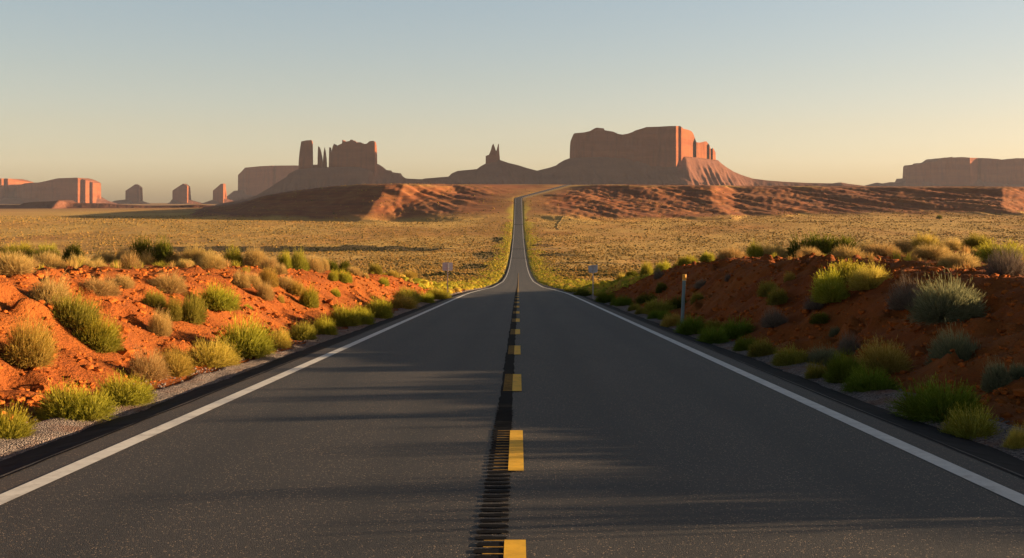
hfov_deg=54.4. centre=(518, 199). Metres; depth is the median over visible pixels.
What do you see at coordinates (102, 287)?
shrub
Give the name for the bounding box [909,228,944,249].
shrub
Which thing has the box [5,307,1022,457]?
gravel stones
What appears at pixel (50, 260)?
shrub
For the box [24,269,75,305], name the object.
shrub
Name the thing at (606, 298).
shrub
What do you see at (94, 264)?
shrub
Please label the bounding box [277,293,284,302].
shrub
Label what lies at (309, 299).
shrub
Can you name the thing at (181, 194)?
rock tower
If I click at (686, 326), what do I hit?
shrub
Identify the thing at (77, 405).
shrub
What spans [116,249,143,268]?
shrub
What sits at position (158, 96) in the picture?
sky
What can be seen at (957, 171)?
mesa
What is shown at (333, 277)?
shrub
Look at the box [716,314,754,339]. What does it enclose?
shrub
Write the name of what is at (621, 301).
shrub
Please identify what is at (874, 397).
gravel shoulder
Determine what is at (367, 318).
shrub
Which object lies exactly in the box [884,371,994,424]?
shrub
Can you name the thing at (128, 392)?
shrub
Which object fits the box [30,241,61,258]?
shrub
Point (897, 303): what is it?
shrub
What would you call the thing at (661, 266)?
shrub
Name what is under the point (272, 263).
shrub
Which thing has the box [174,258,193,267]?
shrub
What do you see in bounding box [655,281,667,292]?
shrub
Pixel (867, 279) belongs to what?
shrub
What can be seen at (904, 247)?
shrub
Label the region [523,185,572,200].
dirt shoulder
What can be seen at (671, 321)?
shrub
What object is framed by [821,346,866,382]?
shrub
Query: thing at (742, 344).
shrub
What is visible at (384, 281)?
shrub
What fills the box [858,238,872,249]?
shrub
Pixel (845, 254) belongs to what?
shrub
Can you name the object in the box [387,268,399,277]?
shrub
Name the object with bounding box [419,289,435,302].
shrub
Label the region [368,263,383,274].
shrub
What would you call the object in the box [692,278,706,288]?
shrub
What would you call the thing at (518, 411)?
road
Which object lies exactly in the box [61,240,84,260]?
shrub
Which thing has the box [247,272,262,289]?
shrub
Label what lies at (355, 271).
shrub
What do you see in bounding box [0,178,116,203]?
mesa
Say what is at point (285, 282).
shrub
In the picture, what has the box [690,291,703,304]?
shrub
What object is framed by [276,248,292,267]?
shrub
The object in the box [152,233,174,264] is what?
shrub
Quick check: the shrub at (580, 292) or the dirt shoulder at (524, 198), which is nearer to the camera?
the shrub at (580, 292)
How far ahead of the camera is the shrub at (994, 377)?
12.20 m
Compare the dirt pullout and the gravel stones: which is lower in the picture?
the gravel stones
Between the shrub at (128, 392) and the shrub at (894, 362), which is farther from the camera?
the shrub at (894, 362)
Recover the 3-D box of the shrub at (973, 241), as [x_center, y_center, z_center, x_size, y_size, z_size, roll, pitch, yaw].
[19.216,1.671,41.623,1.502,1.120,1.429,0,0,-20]
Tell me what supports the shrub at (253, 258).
on the ground
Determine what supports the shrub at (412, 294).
on the ground
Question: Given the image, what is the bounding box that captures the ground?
[0,183,1023,426]
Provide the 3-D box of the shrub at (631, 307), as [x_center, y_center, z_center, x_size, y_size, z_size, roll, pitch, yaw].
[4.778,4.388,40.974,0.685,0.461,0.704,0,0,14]
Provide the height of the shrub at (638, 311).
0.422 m
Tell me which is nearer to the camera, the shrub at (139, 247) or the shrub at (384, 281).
the shrub at (139, 247)
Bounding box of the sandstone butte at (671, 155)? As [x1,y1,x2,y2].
[538,126,861,185]
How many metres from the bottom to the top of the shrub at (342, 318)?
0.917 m
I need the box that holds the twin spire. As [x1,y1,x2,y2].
[425,144,541,183]
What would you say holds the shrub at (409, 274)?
on the ground
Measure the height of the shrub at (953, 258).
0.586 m
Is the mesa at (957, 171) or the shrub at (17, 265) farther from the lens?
the mesa at (957, 171)
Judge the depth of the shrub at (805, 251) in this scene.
36.90 m
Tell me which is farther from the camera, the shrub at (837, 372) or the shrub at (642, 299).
the shrub at (642, 299)
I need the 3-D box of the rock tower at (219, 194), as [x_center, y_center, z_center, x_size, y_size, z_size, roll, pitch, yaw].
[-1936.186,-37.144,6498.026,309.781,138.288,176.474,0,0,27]
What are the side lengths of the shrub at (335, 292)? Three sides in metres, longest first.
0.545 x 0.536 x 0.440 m
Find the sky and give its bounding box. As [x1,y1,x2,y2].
[0,0,1023,202]
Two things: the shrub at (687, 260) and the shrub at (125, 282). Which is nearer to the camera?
the shrub at (125, 282)
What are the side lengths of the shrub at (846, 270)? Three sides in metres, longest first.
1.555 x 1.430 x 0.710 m
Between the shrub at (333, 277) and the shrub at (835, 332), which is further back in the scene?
the shrub at (333, 277)
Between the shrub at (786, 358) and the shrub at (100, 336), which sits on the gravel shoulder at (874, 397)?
the shrub at (786, 358)
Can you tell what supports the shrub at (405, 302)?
on the ground
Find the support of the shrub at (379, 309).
on the ground
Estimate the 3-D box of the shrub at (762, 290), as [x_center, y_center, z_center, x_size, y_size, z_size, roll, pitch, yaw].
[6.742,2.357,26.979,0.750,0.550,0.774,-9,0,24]
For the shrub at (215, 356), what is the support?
on the ground
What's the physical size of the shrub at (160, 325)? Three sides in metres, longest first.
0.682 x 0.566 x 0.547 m
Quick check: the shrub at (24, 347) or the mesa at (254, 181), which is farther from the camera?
the mesa at (254, 181)
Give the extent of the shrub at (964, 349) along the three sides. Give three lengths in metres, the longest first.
0.887 x 0.842 x 0.834 m
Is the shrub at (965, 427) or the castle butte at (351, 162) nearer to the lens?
the shrub at (965, 427)
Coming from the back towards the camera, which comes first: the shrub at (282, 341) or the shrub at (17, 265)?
the shrub at (282, 341)
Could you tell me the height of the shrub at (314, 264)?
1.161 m
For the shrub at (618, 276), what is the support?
on the ground
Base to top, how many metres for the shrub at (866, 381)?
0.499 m
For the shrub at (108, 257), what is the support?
on the ground
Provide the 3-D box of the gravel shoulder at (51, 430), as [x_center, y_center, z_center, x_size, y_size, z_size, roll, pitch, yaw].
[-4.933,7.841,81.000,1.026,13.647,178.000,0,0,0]
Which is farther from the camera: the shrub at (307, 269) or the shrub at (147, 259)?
the shrub at (307, 269)
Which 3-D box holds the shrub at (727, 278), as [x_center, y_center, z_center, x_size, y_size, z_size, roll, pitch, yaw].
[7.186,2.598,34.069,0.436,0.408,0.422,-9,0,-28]
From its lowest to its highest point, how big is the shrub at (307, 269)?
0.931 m
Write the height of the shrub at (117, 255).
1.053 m
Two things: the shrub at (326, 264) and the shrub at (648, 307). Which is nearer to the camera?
the shrub at (648, 307)
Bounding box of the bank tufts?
[0,245,1022,274]
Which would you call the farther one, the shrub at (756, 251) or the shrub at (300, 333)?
the shrub at (756, 251)
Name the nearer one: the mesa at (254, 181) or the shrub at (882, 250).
the shrub at (882, 250)
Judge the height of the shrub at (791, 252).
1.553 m
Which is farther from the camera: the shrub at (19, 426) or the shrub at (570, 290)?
the shrub at (570, 290)
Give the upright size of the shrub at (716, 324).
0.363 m
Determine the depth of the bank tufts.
28.22 m
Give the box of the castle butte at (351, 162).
[216,140,455,204]
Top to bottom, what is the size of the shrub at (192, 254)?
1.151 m
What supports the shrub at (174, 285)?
on the ground
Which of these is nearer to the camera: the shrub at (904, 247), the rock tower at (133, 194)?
the shrub at (904, 247)
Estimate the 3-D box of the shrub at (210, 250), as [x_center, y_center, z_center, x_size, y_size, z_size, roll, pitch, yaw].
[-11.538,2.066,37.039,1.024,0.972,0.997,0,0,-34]
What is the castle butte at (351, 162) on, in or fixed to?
on the ground
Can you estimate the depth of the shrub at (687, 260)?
51.00 m
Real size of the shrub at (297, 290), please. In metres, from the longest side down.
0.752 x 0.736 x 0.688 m
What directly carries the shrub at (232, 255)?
on the ground
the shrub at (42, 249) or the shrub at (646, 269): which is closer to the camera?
the shrub at (42, 249)
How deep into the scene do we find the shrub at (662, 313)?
33.22 m
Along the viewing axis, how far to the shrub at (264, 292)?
29.02 m
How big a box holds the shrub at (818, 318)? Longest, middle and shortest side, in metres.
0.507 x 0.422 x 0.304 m
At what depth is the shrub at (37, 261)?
21.83 m
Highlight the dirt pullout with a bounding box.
[526,247,576,249]
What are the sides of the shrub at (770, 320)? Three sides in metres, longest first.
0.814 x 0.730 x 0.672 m
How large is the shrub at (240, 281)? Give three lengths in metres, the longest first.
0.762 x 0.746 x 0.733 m
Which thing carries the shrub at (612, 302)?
on the ground
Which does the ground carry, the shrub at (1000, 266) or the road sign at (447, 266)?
the shrub at (1000, 266)
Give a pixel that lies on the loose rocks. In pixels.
(126, 352)
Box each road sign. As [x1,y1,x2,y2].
[442,262,452,290]
[588,265,597,297]
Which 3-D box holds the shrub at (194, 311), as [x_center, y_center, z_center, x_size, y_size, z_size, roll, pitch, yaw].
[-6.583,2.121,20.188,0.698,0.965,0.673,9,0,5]
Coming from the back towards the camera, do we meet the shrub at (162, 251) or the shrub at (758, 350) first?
the shrub at (162, 251)
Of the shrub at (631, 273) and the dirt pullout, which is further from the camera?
the dirt pullout
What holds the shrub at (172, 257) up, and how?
on the ground
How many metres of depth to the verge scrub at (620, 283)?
146.94 m
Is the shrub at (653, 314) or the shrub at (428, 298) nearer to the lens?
the shrub at (653, 314)
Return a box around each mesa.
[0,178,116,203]
[227,165,297,200]
[865,157,1023,186]
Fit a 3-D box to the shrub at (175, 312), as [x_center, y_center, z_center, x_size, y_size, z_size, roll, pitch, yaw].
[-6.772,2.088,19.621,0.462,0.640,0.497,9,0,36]
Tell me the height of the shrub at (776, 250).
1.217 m
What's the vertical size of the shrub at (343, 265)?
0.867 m
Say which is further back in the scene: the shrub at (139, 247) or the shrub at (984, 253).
the shrub at (139, 247)
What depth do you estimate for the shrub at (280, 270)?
35.02 m
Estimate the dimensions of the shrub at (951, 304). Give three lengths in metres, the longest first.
1.507 x 1.457 x 0.990 m
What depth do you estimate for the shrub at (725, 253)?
42.34 m
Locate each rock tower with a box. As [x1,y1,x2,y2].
[113,184,149,203]
[167,184,201,203]
[202,184,231,203]
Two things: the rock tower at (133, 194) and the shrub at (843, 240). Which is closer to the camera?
the shrub at (843, 240)
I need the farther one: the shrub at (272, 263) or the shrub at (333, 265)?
the shrub at (333, 265)
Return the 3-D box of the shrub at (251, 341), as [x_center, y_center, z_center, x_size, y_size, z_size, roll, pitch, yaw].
[-5.200,2.520,18.776,1.360,1.064,1.421,0,0,-11]
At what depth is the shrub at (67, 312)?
15.01 m
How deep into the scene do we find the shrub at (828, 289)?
22.05 m
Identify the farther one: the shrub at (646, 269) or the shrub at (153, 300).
the shrub at (646, 269)
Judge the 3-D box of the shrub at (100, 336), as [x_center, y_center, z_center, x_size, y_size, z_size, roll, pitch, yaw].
[-6.319,1.984,15.048,0.848,0.704,0.816,9,0,7]
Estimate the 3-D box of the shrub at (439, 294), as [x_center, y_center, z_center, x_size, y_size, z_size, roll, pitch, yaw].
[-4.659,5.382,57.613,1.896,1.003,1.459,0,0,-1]
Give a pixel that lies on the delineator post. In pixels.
(683, 294)
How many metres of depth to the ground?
641.70 m
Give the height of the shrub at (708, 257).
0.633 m
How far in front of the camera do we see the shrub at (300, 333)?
23.40 m
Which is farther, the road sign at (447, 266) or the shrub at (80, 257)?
the road sign at (447, 266)
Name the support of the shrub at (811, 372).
on the ground
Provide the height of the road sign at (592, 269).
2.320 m
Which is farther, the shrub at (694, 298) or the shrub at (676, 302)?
the shrub at (676, 302)
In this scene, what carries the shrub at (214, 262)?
on the ground
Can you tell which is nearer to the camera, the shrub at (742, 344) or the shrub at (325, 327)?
the shrub at (742, 344)
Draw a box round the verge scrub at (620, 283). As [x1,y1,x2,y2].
[384,222,654,293]
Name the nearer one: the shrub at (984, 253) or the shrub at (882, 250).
the shrub at (984, 253)
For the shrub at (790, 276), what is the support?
on the ground
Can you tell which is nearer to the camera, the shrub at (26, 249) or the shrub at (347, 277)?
the shrub at (26, 249)
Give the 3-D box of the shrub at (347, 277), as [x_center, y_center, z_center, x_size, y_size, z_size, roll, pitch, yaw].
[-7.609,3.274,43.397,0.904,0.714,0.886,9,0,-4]
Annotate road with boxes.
[0,185,1023,557]
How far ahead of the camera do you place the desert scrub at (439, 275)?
663.86 m
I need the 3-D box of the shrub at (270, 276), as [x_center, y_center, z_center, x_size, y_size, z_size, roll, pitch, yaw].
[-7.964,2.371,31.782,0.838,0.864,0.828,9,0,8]
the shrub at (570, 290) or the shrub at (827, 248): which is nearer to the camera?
the shrub at (827, 248)
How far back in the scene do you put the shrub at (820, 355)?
17.07 m
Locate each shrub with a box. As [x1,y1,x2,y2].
[0,239,33,258]
[0,248,36,274]
[0,305,62,369]
[0,397,39,438]
[19,252,41,266]
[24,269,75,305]
[29,376,123,421]
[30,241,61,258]
[33,249,65,267]
[48,287,104,328]
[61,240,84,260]
[66,250,88,263]
[69,311,127,353]
[77,252,107,267]
[80,273,122,296]
[90,249,114,263]
[90,367,157,406]
[112,245,131,261]
[112,271,136,288]
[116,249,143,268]
[125,343,172,382]
[127,233,155,259]
[138,248,159,264]
[138,287,166,308]
[146,304,174,337]
[147,269,188,293]
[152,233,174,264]
[154,345,197,377]
[163,291,182,321]
[164,249,179,264]
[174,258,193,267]
[176,241,204,264]
[180,285,211,324]
[184,335,242,367]
[194,250,227,269]
[198,244,216,257]
[199,278,242,311]
[210,307,277,359]
[222,244,244,266]
[229,268,251,288]
[242,246,266,267]
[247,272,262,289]
[255,280,274,300]
[256,265,279,287]
[260,253,280,269]
[267,325,291,348]
[273,263,288,274]
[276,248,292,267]
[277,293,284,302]
[278,274,294,289]
[287,277,304,295]
[287,317,318,340]
[291,246,308,269]
[291,253,309,270]
[297,284,320,307]
[306,252,325,272]
[311,311,338,334]
[319,255,329,270]
[326,269,338,280]
[327,258,338,271]
[329,302,362,326]
[331,287,341,296]
[338,261,351,271]
[338,269,353,282]
[346,264,362,276]
[349,304,375,324]
[365,294,394,318]
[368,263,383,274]
[378,277,389,286]
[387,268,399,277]
[388,293,420,308]
[392,285,421,302]
[401,269,417,277]
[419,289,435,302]
[424,286,452,299]
[564,286,575,292]
[573,287,591,295]
[594,291,615,302]
[609,297,617,305]
[614,294,633,305]
[616,273,624,279]
[625,269,638,275]
[627,302,640,310]
[634,291,656,304]
[634,307,643,313]
[639,258,652,276]
[641,293,676,314]
[646,310,660,318]
[653,258,670,273]
[653,270,663,278]
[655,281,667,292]
[657,309,671,319]
[660,311,680,326]
[668,293,685,308]
[673,314,706,334]
[675,254,697,265]
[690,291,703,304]
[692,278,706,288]
[693,324,731,343]
[698,251,714,261]
[705,318,721,329]
[714,245,748,258]
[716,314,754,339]
[724,272,730,281]
[732,333,760,351]
[744,241,763,256]
[745,334,777,356]
[755,278,776,296]
[758,306,787,327]
[762,241,790,257]
[764,285,788,305]
[769,342,809,366]
[783,271,795,282]
[785,230,821,256]
[795,245,823,255]
[800,295,825,309]
[802,360,827,378]
[805,342,843,365]
[807,262,850,303]
[808,232,840,254]
[808,311,829,324]
[817,257,870,283]
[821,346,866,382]
[827,243,866,259]
[828,325,839,336]
[832,231,859,253]
[836,331,861,354]
[840,359,905,392]
[845,258,892,290]
[854,335,915,373]
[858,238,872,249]
[861,239,905,256]
[883,270,923,310]
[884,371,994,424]
[888,237,915,252]
[902,268,991,325]
[908,238,956,259]
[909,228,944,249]
[923,316,980,364]
[931,251,982,267]
[937,398,1007,440]
[941,236,962,250]
[959,230,993,249]
[967,238,1023,261]
[980,242,1023,276]
[980,357,1016,392]
[999,420,1023,449]
[1007,360,1023,379]
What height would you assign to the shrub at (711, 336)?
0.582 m
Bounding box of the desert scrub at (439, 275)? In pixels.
[0,183,1023,285]
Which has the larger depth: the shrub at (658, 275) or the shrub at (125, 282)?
the shrub at (658, 275)
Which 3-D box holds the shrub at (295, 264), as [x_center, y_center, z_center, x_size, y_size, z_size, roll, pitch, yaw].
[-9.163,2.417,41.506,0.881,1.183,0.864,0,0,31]
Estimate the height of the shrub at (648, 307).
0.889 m
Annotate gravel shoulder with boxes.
[0,285,490,460]
[544,285,1023,460]
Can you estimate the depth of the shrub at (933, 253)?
28.47 m
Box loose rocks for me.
[0,252,1023,427]
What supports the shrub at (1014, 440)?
on the ground
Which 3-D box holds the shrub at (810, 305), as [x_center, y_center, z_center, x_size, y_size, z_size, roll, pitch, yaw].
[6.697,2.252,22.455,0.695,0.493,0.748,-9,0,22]
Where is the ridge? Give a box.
[0,200,210,208]
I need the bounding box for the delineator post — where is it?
[680,274,685,321]
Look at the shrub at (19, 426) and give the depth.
9.65 m
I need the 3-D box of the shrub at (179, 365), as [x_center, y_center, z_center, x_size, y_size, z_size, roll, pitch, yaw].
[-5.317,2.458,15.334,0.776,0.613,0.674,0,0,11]
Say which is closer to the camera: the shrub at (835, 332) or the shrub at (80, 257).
the shrub at (835, 332)
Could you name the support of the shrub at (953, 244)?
on the ground
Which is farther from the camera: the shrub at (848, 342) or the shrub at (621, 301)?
the shrub at (621, 301)
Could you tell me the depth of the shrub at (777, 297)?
24.56 m
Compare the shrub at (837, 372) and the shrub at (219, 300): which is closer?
the shrub at (837, 372)
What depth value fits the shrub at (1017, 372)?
12.48 m
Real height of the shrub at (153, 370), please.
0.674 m

